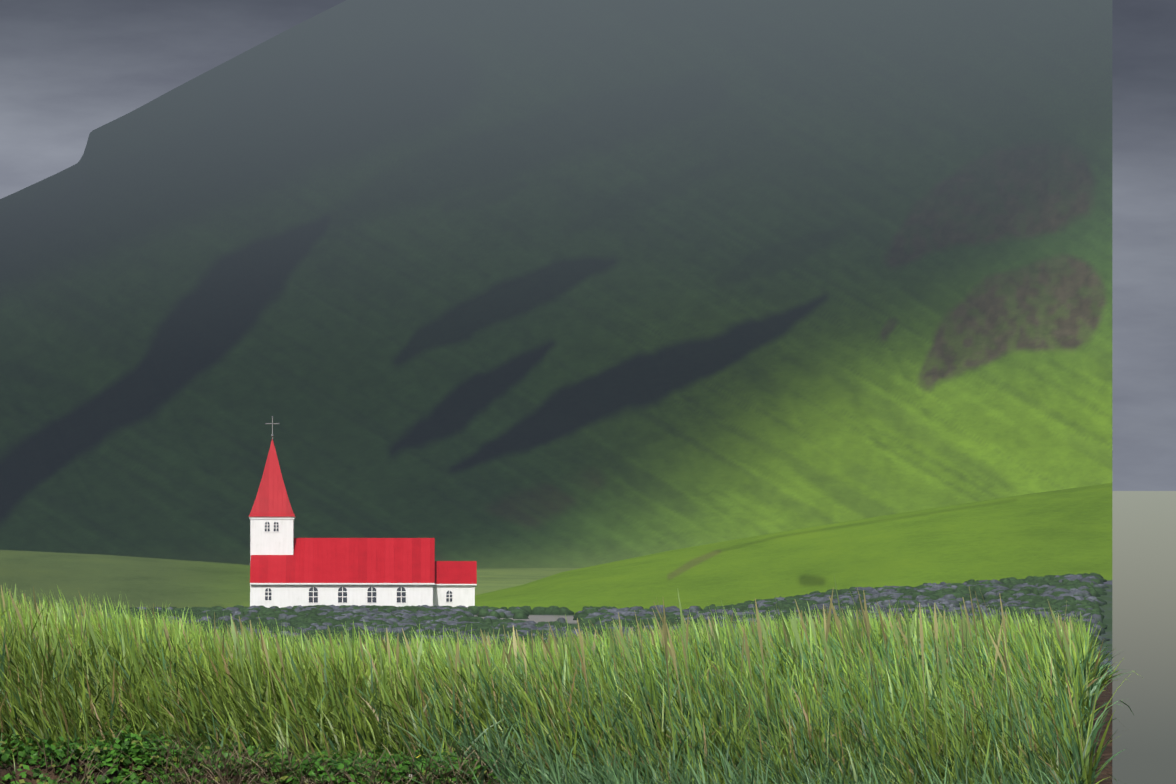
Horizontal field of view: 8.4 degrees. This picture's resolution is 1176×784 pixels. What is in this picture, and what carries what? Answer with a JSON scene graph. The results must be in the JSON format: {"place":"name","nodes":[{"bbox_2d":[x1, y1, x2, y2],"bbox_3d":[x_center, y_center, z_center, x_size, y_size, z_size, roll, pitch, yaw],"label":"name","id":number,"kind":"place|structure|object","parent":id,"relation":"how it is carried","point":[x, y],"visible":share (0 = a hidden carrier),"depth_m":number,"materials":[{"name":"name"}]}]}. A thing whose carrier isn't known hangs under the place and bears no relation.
{"place":"outdoors","nodes":[
{"label":"outdoors","id":0,"kind":"place"},
{"bbox_2d":[0,0,1111,783],"bbox_3d":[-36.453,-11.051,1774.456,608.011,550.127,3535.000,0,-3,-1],"label":"terrain","id":1,"kind":"structure","parent":0,"point":[574,306],"depth_m":2258.99,"materials":[{"name":"green plant"}]},
{"bbox_2d":[0,709,533,783],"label":"plants","id":2,"kind":"object","parent":1,"relation":"on","point":[131,749],"visible":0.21,"depth_m":23.45,"materials":[{"name":"green plant"}]},
{"bbox_2d":[248,416,476,607],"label":"church","id":3,"kind":"structure","parent":1,"relation":"on","point":[287,568],"depth_m":802.23,"materials":[{"name":"red metal"}]},
{"bbox_2d":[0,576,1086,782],"bbox_3d":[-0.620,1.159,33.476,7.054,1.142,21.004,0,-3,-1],"label":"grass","id":4,"kind":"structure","parent":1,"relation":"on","point":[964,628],"depth_m":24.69,"materials":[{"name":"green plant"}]},
{"bbox_2d":[21,572,1109,651],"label":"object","id":5,"kind":"object","parent":1,"relation":"on","point":[1078,593],"visible":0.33,"depth_m":757.14,"materials":[{"name":"grey stone"}]},
{"bbox_2d":[0,583,1142,783],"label":"lyme grass","id":6,"kind":"structure","parent":1,"relation":"on","point":[194,688],"depth_m":24.18,"materials":[{"name":"green plant"}]},
{"bbox_2d":[380,677,1144,783],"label":"young grass","id":7,"kind":"structure","parent":1,"relation":"on","point":[517,774],"depth_m":22.79,"materials":[{"name":"green plant"}]},
{"bbox_2d":[0,0,1175,490],"bbox_3d":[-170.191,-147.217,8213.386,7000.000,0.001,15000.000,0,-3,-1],"label":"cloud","id":8,"kind":"structure","parent":0,"point":[74,74],"depth_m":6396.76,"materials":[{"name":"grey"}]},
{"bbox_2d":[1112,491,1175,783],"label":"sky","id":9,"kind":"structure","parent":0,"point":[1143,522],"materials":[{"name":"grey"}]}
]}

